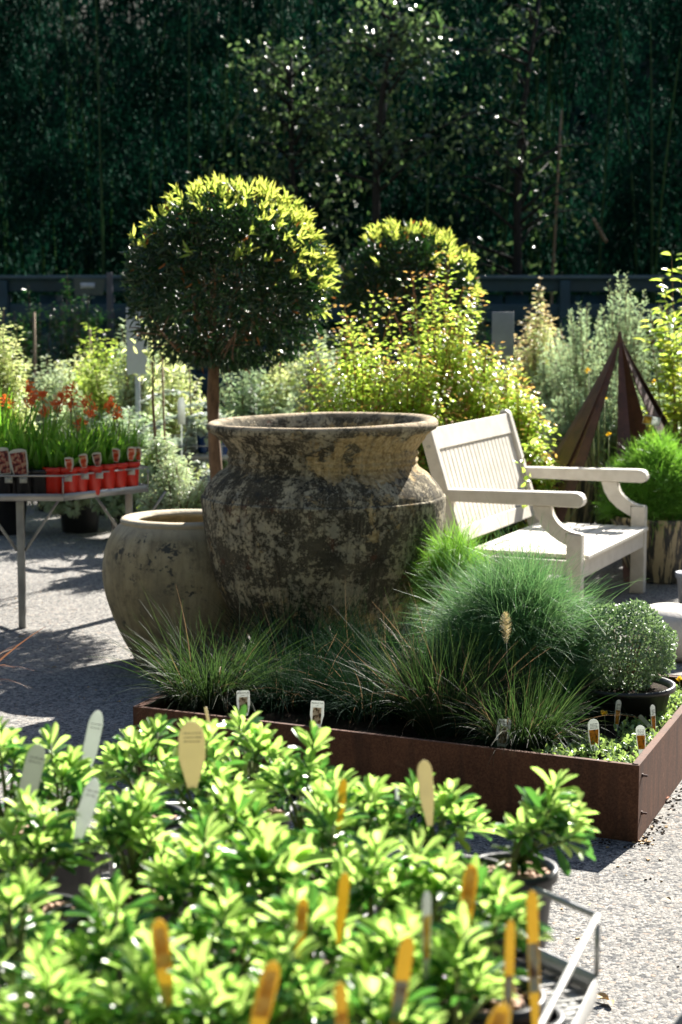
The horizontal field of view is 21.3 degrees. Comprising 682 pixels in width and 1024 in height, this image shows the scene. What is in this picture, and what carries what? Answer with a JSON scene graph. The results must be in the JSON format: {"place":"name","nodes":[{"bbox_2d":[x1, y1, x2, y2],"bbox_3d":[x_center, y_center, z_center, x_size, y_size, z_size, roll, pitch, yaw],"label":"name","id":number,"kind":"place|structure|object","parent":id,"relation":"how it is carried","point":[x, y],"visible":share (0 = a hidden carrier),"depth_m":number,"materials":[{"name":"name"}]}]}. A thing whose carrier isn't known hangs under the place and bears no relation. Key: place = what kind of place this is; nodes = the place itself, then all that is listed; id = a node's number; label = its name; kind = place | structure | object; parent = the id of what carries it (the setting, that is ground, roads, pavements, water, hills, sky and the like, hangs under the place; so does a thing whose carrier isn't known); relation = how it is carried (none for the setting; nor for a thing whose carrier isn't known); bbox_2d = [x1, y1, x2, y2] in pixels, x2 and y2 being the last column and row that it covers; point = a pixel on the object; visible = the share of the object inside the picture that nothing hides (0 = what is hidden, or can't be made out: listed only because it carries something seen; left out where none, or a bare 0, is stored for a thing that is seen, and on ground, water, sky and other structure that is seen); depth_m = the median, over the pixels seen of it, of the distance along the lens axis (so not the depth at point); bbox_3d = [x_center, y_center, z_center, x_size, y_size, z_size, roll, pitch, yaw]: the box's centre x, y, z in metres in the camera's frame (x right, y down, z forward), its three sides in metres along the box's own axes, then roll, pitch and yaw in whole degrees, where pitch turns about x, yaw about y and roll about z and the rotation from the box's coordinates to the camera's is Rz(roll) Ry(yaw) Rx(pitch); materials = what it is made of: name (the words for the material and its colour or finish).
{"place":"outdoors","nodes":[
{"label":"outdoors","id":0,"kind":"place"},
{"bbox_2d":[17,744,44,820],"bbox_3d":[-0.433,0.376,2.525,0.027,0.112,0.002,14,5,-7],"label":"plant label","id":1,"kind":"object","parent":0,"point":[33,766],"visible":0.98,"depth_m":2.52,"materials":[{"name":"plastic"}]},
{"bbox_2d":[0,402,681,1023],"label":"ground","id":2,"kind":"structure","parent":0,"point":[640,936],"depth_m":6.39,"materials":[{"name":"gravel"}]},
{"bbox_2d":[0,308,40,535],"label":"pale shrub","id":3,"kind":"object","parent":2,"relation":"on","point":[8,516],"visible":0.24,"depth_m":11.16,"materials":[{"name":"green plant"}]},
{"bbox_2d":[6,285,81,416],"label":"shaded shrub","id":4,"kind":"object","parent":2,"relation":"on","point":[46,343],"visible":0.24,"depth_m":15.77,"materials":[{"name":"green plant"}]},
{"bbox_2d":[17,354,87,511],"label":"pale shrub","id":5,"kind":"object","parent":2,"relation":"on","point":[57,381],"visible":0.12,"depth_m":12.35,"materials":[{"name":"green plant"}]},
{"bbox_2d":[26,400,111,532],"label":"pale shrub","id":6,"kind":"object","parent":2,"relation":"on","point":[78,516],"visible":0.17,"depth_m":11.28,"materials":[{"name":"green plant"}]},
{"bbox_2d":[37,269,118,396],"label":"shaded shrub","id":7,"kind":"object","parent":2,"relation":"on","point":[71,351],"visible":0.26,"depth_m":15.48,"materials":[{"name":"green plant"}]},
{"bbox_2d":[0,465,165,627],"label":"display table","id":8,"kind":"object","parent":2,"relation":"on","point":[21,548],"visible":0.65,"depth_m":8.08,"materials":[{"name":"metal"}]},
{"bbox_2d":[1,393,50,493],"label":"strap leaf plant","id":9,"kind":"object","parent":8,"relation":"on","point":[23,488],"visible":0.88,"depth_m":8.04,"materials":[{"name":"green plant"}]},
{"bbox_2d":[14,388,64,493],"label":"strap leaf plant","id":10,"kind":"object","parent":8,"relation":"on","point":[38,462],"visible":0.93,"depth_m":8.04,"materials":[{"name":"green plant"}]},
{"bbox_2d":[46,381,103,491],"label":"strap leaf plant","id":11,"kind":"object","parent":8,"relation":"on","point":[82,484],"visible":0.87,"depth_m":8.07,"materials":[{"name":"green plant"}]},
{"bbox_2d":[74,272,113,367],"bbox_3d":[-2.192,-1.294,16.143,0.338,1.660,0.048,-1,7,-7],"label":"post sign","id":12,"kind":"object","parent":2,"relation":"on","point":[86,286],"visible":0.57,"depth_m":16.05,"materials":[{"name":"metal"}]},
{"bbox_2d":[60,323,150,515],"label":"pale shrub","id":13,"kind":"object","parent":2,"relation":"on","point":[95,388],"visible":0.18,"depth_m":12.09,"materials":[{"name":"green plant"}]},
{"bbox_2d":[90,405,168,530],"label":"pale shrub","id":14,"kind":"object","parent":2,"relation":"on","point":[114,505],"visible":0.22,"depth_m":10.95,"materials":[{"name":"green plant"}]},
{"bbox_2d":[126,308,146,429],"bbox_3d":[-1.290,-0.689,11.509,0.130,1.210,0.024,0,7,0],"label":"price board","id":15,"kind":"object","parent":2,"relation":"on","point":[136,363],"visible":0.51,"depth_m":11.46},
{"bbox_2d":[102,317,172,442],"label":"pale shrub","id":16,"kind":"object","parent":2,"relation":"on","point":[127,398],"visible":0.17,"depth_m":11.73,"materials":[{"name":"green plant"}]},
{"bbox_2d":[133,434,190,512],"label":"pale shrub","id":17,"kind":"object","parent":2,"relation":"on","point":[147,458],"visible":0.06,"depth_m":9.90,"materials":[{"name":"green plant"}]},
{"bbox_2d":[134,340,208,479],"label":"pale shrub","id":18,"kind":"object","parent":2,"relation":"on","point":[174,426],"visible":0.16,"depth_m":12.40,"materials":[{"name":"green plant"}]},
{"bbox_2d":[136,446,209,510],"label":"pale shrub","id":19,"kind":"object","parent":2,"relation":"on","point":[181,495],"visible":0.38,"depth_m":9.69,"materials":[{"name":"green plant"}]},
{"bbox_2d":[102,509,248,669],"bbox_3d":[-0.632,0.314,7.345,0.657,0.604,0.656,0,7,0],"label":"urn","id":20,"kind":"object","parent":2,"relation":"on","point":[163,556],"visible":0.61,"depth_m":7.07,"materials":[{"name":"stone"}]},
{"bbox_2d":[137,368,226,502],"bbox_3d":[-0.923,-0.324,10.704,0.664,1.050,0.381,0,7,0],"label":"silver gum","id":21,"kind":"object","parent":2,"relation":"on","point":[190,421],"visible":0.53,"depth_m":10.67,"materials":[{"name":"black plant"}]},
{"bbox_2d":[119,172,341,479],"bbox_3d":[-0.549,-0.632,8.964,1.122,2.087,1.114,0,7,0],"label":"topiary tree","id":22,"kind":"object","parent":2,"relation":"on","point":[245,223],"visible":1,"depth_m":8.71,"materials":[{"name":"green plant"}]},
{"bbox_2d":[202,352,291,468],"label":"pale shrub","id":23,"kind":"object","parent":2,"relation":"on","point":[242,408],"visible":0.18,"depth_m":12.58,"materials":[{"name":"green plant"}]},
{"bbox_2d":[257,350,315,414],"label":"pale shrub","id":24,"kind":"object","parent":2,"relation":"on","point":[283,379],"visible":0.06,"depth_m":12.83,"materials":[{"name":"green plant"}]},
{"bbox_2d":[172,17,415,303],"bbox_3d":[-0.381,-2.882,18.585,2.128,4.227,2.101,-6,9,-42],"label":"understorey tree","id":25,"kind":"object","parent":2,"relation":"on","point":[289,71],"visible":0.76,"depth_m":18.47,"materials":[{"name":"green plant"}]},
{"bbox_2d":[279,330,352,413],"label":"pale shrub","id":26,"kind":"object","parent":2,"relation":"on","point":[306,373],"visible":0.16,"depth_m":11.94,"materials":[{"name":"green plant"}]},
{"bbox_2d":[201,412,445,645],"bbox_3d":[-0.069,0.132,7.149,0.960,1.012,0.960,0,7,0],"label":"weathered urn","id":27,"kind":"object","parent":2,"relation":"on","point":[310,498],"visible":0.81,"depth_m":6.76,"materials":[{"name":"ceramic"}]},
{"bbox_2d":[0,0,681,415],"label":"bamboo hedge","id":28,"kind":"object","parent":2,"relation":"on","point":[76,166],"visible":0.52,"depth_m":20.11,"materials":[{"name":"green plant"}]},
{"bbox_2d":[0,275,681,436],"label":"timber fence","id":29,"kind":"object","parent":2,"relation":"on","point":[564,286],"visible":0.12,"depth_m":17.46,"materials":[{"name":"paint"}]},
{"bbox_2d":[1,802,681,1023],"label":"display table","id":30,"kind":"object","parent":2,"relation":"on","point":[572,981],"visible":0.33,"depth_m":2.38,"materials":[{"name":"metal"}]},
{"bbox_2d":[0,716,59,872],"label":"potted shrub","id":31,"kind":"object","parent":30,"relation":"on","point":[17,750],"visible":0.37,"depth_m":2.69,"materials":[{"name":"green plant"}]},
{"bbox_2d":[0,865,71,1023],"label":"potted shrub","id":32,"kind":"object","parent":30,"relation":"on","point":[21,891],"visible":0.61,"depth_m":2.03,"materials":[{"name":"green plant"}]},
{"bbox_2d":[0,784,98,974],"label":"potted shrub","id":33,"kind":"object","parent":30,"relation":"on","point":[58,832],"visible":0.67,"depth_m":2.33,"materials":[{"name":"green plant"}]},
{"bbox_2d":[72,778,99,847],"bbox_3d":[-0.332,0.391,2.354,0.021,0.097,0.002,16,3,-13],"label":"plant label","id":34,"kind":"object","parent":33,"relation":"in","point":[88,801],"visible":0.97,"depth_m":2.35,"materials":[{"name":"plastic"}]},
{"bbox_2d":[0,938,106,1023],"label":"potted shrub","id":35,"kind":"object","parent":30,"relation":"on","point":[54,981],"visible":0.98,"depth_m":1.80,"materials":[{"name":"green plant"}]},
{"bbox_2d":[9,722,114,899],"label":"potted shrub","id":36,"kind":"object","parent":30,"relation":"on","point":[72,773],"visible":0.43,"depth_m":2.62,"materials":[{"name":"green plant"}]},
{"bbox_2d":[52,871,156,1023],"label":"potted shrub","id":37,"kind":"object","parent":30,"relation":"on","point":[112,926],"visible":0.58,"depth_m":1.97,"materials":[{"name":"green plant"}]},
{"bbox_2d":[85,775,183,983],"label":"potted shrub","id":38,"kind":"object","parent":30,"relation":"on","point":[124,821],"visible":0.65,"depth_m":2.39,"materials":[{"name":"green plant"}]},
{"bbox_2d":[90,713,184,877],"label":"potted shrub","id":39,"kind":"object","parent":30,"relation":"on","point":[133,745],"visible":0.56,"depth_m":2.77,"materials":[{"name":"green plant"}]},
{"bbox_2d":[80,918,203,1023],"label":"potted shrub","id":40,"kind":"object","parent":30,"relation":"on","point":[141,990],"visible":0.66,"depth_m":1.82,"materials":[{"name":"green plant"}]},
{"bbox_2d":[151,918,172,1007],"bbox_3d":[-0.175,0.445,1.788,0.018,0.092,0.002,-7,8,-11],"label":"plant label","id":41,"kind":"object","parent":40,"relation":"in","point":[161,948],"visible":0.96,"depth_m":1.79,"materials":[{"name":"plastic"}]},
{"bbox_2d":[133,811,250,1004],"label":"potted shrub","id":42,"kind":"object","parent":30,"relation":"on","point":[192,855],"visible":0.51,"depth_m":2.20,"materials":[{"name":"green plant"}]},
{"bbox_2d":[147,717,251,913],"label":"potted shrub","id":43,"kind":"object","parent":30,"relation":"on","point":[174,779],"visible":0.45,"depth_m":2.65,"materials":[{"name":"green plant"}]},
{"bbox_2d":[178,721,204,787],"bbox_3d":[-0.210,0.342,2.556,0.038,0.097,0.002,-1,7,-6],"label":"plant label","id":44,"kind":"object","parent":43,"relation":"attached to","point":[191,747],"visible":1,"depth_m":2.56,"materials":[{"name":"plastic"}]},
{"bbox_2d":[150,938,276,1023],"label":"potted shrub","id":45,"kind":"object","parent":30,"relation":"on","point":[215,993],"visible":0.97,"depth_m":1.78,"materials":[{"name":"green plant"}]},
{"bbox_2d":[168,875,282,1023],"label":"potted shrub","id":46,"kind":"object","parent":30,"relation":"on","point":[216,922],"visible":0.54,"depth_m":1.99,"materials":[{"name":"green plant"}]},
{"bbox_2d":[173,771,290,934],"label":"potted shrub","id":47,"kind":"object","parent":30,"relation":"on","point":[237,807],"visible":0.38,"depth_m":2.40,"materials":[{"name":"green plant"}]},
{"bbox_2d":[207,704,300,837],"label":"potted shrub","id":48,"kind":"object","parent":30,"relation":"on","point":[258,737],"visible":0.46,"depth_m":2.79,"materials":[{"name":"green plant"}]},
{"bbox_2d":[190,820,334,981],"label":"potted shrub","id":49,"kind":"object","parent":30,"relation":"on","point":[268,859],"visible":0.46,"depth_m":2.16,"materials":[{"name":"green plant"}]},
{"bbox_2d":[214,921,354,1023],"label":"potted shrub","id":50,"kind":"object","parent":30,"relation":"on","point":[291,988],"visible":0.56,"depth_m":1.82,"materials":[{"name":"green plant"}]},
{"bbox_2d":[250,961,279,1023],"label":"plant label","id":51,"kind":"object","parent":50,"relation":"attached to","point":[265,995],"visible":1,"depth_m":1.68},
{"bbox_2d":[245,720,358,880],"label":"potted shrub","id":52,"kind":"object","parent":30,"relation":"on","point":[276,777],"visible":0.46,"depth_m":2.62,"materials":[{"name":"green plant"}]},
{"bbox_2d":[244,884,365,1023],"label":"potted shrub","id":53,"kind":"object","parent":30,"relation":"on","point":[321,919],"visible":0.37,"depth_m":2.00,"materials":[{"name":"green plant"}]},
{"bbox_2d":[277,777,375,952],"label":"potted shrub","id":54,"kind":"object","parent":30,"relation":"on","point":[320,832],"visible":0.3,"depth_m":2.35,"materials":[{"name":"green plant"}]},
{"bbox_2d":[304,774,420,913],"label":"potted shrub","id":55,"kind":"object","parent":30,"relation":"on","point":[374,788],"visible":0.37,"depth_m":2.48,"materials":[{"name":"green plant"}]},
{"bbox_2d":[313,825,421,991],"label":"potted shrub","id":56,"kind":"object","parent":30,"relation":"on","point":[366,894],"visible":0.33,"depth_m":2.15,"materials":[{"name":"green plant"}]},
{"bbox_2d":[316,965,447,1023],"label":"potted shrub","id":57,"kind":"object","parent":30,"relation":"on","point":[368,1002],"visible":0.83,"depth_m":1.76,"materials":[{"name":"green plant"}]},
{"bbox_2d":[390,936,413,1023],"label":"plant label","id":58,"kind":"object","parent":57,"relation":"in","point":[402,974],"visible":1,"depth_m":1.74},
{"bbox_2d":[326,902,462,1023],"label":"potted shrub","id":59,"kind":"object","parent":30,"relation":"on","point":[388,932],"visible":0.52,"depth_m":1.91,"materials":[{"name":"green plant"}]},
{"bbox_2d":[372,826,489,974],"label":"potted shrub","id":60,"kind":"object","parent":30,"relation":"on","point":[432,872],"visible":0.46,"depth_m":2.17,"materials":[{"name":"green plant"}]},
{"bbox_2d":[390,768,495,921],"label":"potted shrub","id":61,"kind":"object","parent":30,"relation":"on","point":[449,803],"visible":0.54,"depth_m":2.51,"materials":[{"name":"green plant"}]},
{"bbox_2d":[407,901,521,1023],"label":"potted shrub","id":62,"kind":"object","parent":30,"relation":"on","point":[457,955],"visible":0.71,"depth_m":1.88,"materials":[{"name":"green plant"}]},
{"bbox_2d":[503,920,514,1023],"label":"plant label","id":63,"kind":"object","parent":62,"relation":"attached to","point":[509,963],"visible":1,"depth_m":1.78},
{"bbox_2d":[431,854,554,1023],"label":"potted shrub","id":64,"kind":"object","parent":30,"relation":"on","point":[493,891],"visible":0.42,"depth_m":2.06,"materials":[{"name":"green plant"}]},
{"bbox_2d":[526,890,539,1023],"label":"plant label","id":65,"kind":"object","parent":64,"relation":"attached to","point":[533,945],"visible":1,"depth_m":1.87,"materials":[{"name":"plastic"}]},
{"bbox_2d":[478,767,599,957],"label":"potted shrub","id":66,"kind":"object","parent":30,"relation":"on","point":[525,865],"visible":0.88,"depth_m":2.49,"materials":[{"name":"green plant"}]},
{"bbox_2d":[292,290,430,412],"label":"lime bush","id":67,"kind":"object","parent":2,"relation":"on","point":[358,394],"visible":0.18,"depth_m":9.63,"materials":[{"name":"green plant"}]},
{"bbox_2d":[267,0,501,303],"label":"understorey tree","id":68,"kind":"object","parent":2,"relation":"on","point":[401,41],"visible":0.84,"depth_m":17.88,"materials":[{"name":"green plant"}]},
{"bbox_2d":[133,642,681,842],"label":"steel planter","id":69,"kind":"object","parent":2,"relation":"on","point":[626,801],"visible":0.25,"depth_m":5.20,"materials":[{"name":"metal"}]},
{"bbox_2d":[86,579,342,721],"bbox_3d":[-0.447,0.466,5.855,0.877,0.499,0.848,4,8,28],"label":"grass tuft","id":70,"kind":"object","parent":69,"relation":"on","point":[188,691],"visible":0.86,"depth_m":5.78,"materials":[{"name":"plant"}]},
{"bbox_2d":[176,565,399,679],"bbox_3d":[-0.143,0.389,6.296,0.882,0.424,0.808,0,7,0],"label":"grass tuft","id":71,"kind":"object","parent":69,"relation":"on","point":[273,616],"visible":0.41,"depth_m":6.32,"materials":[{"name":"plant"}]},
{"bbox_2d":[186,593,394,727],"bbox_3d":[-0.161,0.477,5.859,0.838,0.427,0.796,0,7,0],"label":"grass tuft","id":72,"kind":"object","parent":69,"relation":"in","point":[280,696],"visible":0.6,"depth_m":5.77,"materials":[{"name":"plant"}]},
{"bbox_2d":[272,572,450,684],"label":"grass tuft","id":73,"kind":"object","parent":69,"relation":"on","point":[373,635],"visible":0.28,"depth_m":6.24,"materials":[{"name":"plant"}]},
{"bbox_2d":[253,613,474,735],"bbox_3d":[0.120,0.505,5.719,0.770,0.393,0.841,-7,10,-44],"label":"grass tuft","id":74,"kind":"object","parent":69,"relation":"in","point":[351,706],"visible":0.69,"depth_m":5.65,"materials":[{"name":"plant"}]},
{"bbox_2d":[318,579,565,737],"bbox_3d":[0.309,0.457,5.479,0.729,0.448,0.748,-6,9,-38],"label":"grass tuft","id":75,"kind":"object","parent":69,"relation":"on","point":[421,724],"visible":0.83,"depth_m":5.43,"materials":[{"name":"plant"}]},
{"bbox_2d":[396,637,633,775],"bbox_3d":[0.530,0.595,5.436,0.776,0.406,0.752,0,7,0],"label":"grass tuft","id":76,"kind":"object","parent":69,"relation":"in","point":[469,729],"visible":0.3,"depth_m":5.35,"materials":[{"name":"plant"}]},
{"bbox_2d":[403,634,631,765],"bbox_3d":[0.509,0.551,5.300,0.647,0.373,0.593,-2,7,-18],"label":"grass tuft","id":77,"kind":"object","parent":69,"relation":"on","point":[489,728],"visible":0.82,"depth_m":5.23,"materials":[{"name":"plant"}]},
{"bbox_2d":[360,498,679,734],"bbox_3d":[0.595,0.508,5.816,1.158,1.114,1.006,0,7,0],"label":"feathery bush","id":78,"kind":"object","parent":69,"relation":"in","point":[519,593],"visible":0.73,"depth_m":5.65,"materials":[{"name":"green plant"}]},
{"bbox_2d":[531,684,681,762],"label":"ground cover","id":79,"kind":"object","parent":69,"relation":"in","point":[627,738],"visible":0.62,"depth_m":5.28,"materials":[{"name":"green plant"}]},
{"bbox_2d":[574,597,678,725],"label":"ball shrub","id":80,"kind":"object","parent":69,"relation":"on","point":[642,689],"visible":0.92,"depth_m":5.59,"materials":[{"name":"green plant"}]},
{"bbox_2d":[332,216,487,396],"bbox_3d":[0.415,-0.838,11.176,0.969,1.961,0.956,0,7,0],"label":"topiary tree","id":81,"kind":"object","parent":2,"relation":"on","point":[368,266],"visible":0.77,"depth_m":10.93,"materials":[{"name":"green plant"}]},
{"bbox_2d":[355,353,464,531],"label":"lime bush","id":82,"kind":"object","parent":2,"relation":"on","point":[422,462],"visible":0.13,"depth_m":9.40,"materials":[{"name":"green plant"}]},
{"bbox_2d":[375,252,511,537],"bbox_3d":[0.497,-0.559,9.916,0.830,1.708,0.802,0,7,0],"label":"lime bush","id":83,"kind":"object","parent":2,"relation":"on","point":[450,358],"visible":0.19,"depth_m":9.80,"materials":[{"name":"green plant"}]},
{"bbox_2d":[384,503,514,639],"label":"feathery bush","id":84,"kind":"object","parent":2,"relation":"on","point":[455,551],"visible":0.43,"depth_m":6.80,"materials":[{"name":"green plant"}]},
{"bbox_2d":[430,334,543,547],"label":"lime bush","id":85,"kind":"object","parent":2,"relation":"on","point":[485,365],"visible":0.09,"depth_m":9.86,"materials":[{"name":"green plant"}]},
{"bbox_2d":[492,312,513,404],"bbox_3d":[1.102,-0.839,12.397,0.150,1.050,0.024,0,7,0],"label":"price board","id":86,"kind":"object","parent":2,"relation":"on","point":[502,326],"visible":0.56,"depth_m":12.34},
{"bbox_2d":[400,0,616,303],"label":"understorey tree","id":87,"kind":"object","parent":2,"relation":"on","point":[517,228],"visible":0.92,"depth_m":18.69,"materials":[{"name":"green plant"}]},
{"bbox_2d":[483,369,565,556],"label":"lime bush","id":88,"kind":"object","parent":2,"relation":"on","point":[534,455],"visible":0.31,"depth_m":9.72,"materials":[{"name":"green plant"}]},
{"bbox_2d":[422,409,648,605],"bbox_3d":[0.949,0.003,8.647,0.789,0.899,1.196,3,8,23],"label":"garden bench","id":89,"kind":"object","parent":2,"relation":"on","point":[476,473],"visible":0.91,"depth_m":8.61,"materials":[{"name":"paint"}]},
{"bbox_2d":[514,277,560,428],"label":"pale shrub","id":90,"kind":"object","parent":2,"relation":"on","point":[535,353],"visible":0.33,"depth_m":12.53,"materials":[{"name":"green plant"}]},
{"bbox_2d":[518,332,589,442],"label":"rosemary bush","id":91,"kind":"object","parent":2,"relation":"on","point":[542,368],"visible":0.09,"depth_m":12.23,"materials":[{"name":"green plant"}]},
{"bbox_2d":[528,301,607,442],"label":"rosemary bush","id":92,"kind":"object","parent":2,"relation":"on","point":[573,371],"visible":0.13,"depth_m":11.85,"materials":[{"name":"green plant"}]},
{"bbox_2d":[541,435,601,524],"bbox_3d":[1.394,-0.144,11.014,0.380,0.633,0.380,0,7,0],"label":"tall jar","id":93,"kind":"object","parent":2,"relation":"on","point":[579,515],"visible":0.2,"depth_m":10.89,"materials":[{"name":"ceramic"}]},
{"bbox_2d":[538,379,615,523],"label":"rosemary bush","id":94,"kind":"object","parent":2,"relation":"on","point":[572,411],"visible":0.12,"depth_m":10.95,"materials":[{"name":"green plant"}]},
{"bbox_2d":[540,331,681,581],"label":"steel obelisk","id":95,"kind":"object","parent":2,"relation":"on","point":[573,448],"visible":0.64,"depth_m":9.90,"materials":[{"name":"metal"}]},
{"bbox_2d":[579,363,654,524],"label":"rosemary bush","id":96,"kind":"object","parent":2,"relation":"on","point":[611,412],"visible":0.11,"depth_m":10.98,"materials":[{"name":"green plant"}]},
{"bbox_2d":[585,270,661,430],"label":"rosemary bush","id":97,"kind":"object","parent":2,"relation":"on","point":[625,325],"visible":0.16,"depth_m":11.50,"materials":[{"name":"green plant"}]},
{"bbox_2d":[609,512,681,583],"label":"striped pot","id":98,"kind":"object","parent":2,"relation":"on","point":[663,560],"visible":0.43,"depth_m":9.28,"materials":[{"name":"ceramic"}]},
{"bbox_2d":[588,421,681,543],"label":"grass cushion","id":99,"kind":"object","parent":98,"relation":"in","point":[658,493],"depth_m":9.29,"materials":[{"name":"green plant"}]},
{"bbox_2d":[633,251,681,443],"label":"leafy sapling","id":100,"kind":"object","parent":2,"relation":"on","point":[674,376],"visible":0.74,"depth_m":10.35,"materials":[{"name":"green plant"}]},
{"bbox_2d":[0,0,681,395],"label":"wooded bank","id":101,"kind":"structure","parent":0,"point":[638,114],"depth_m":29.69,"materials":[{"name":"plant"}]},
{"bbox_2d":[0,0,681,372],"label":"undergrowth","id":102,"kind":"object","parent":101,"relation":"on","point":[580,114],"visible":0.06,"depth_m":28.96,"materials":[{"name":"green plant"}]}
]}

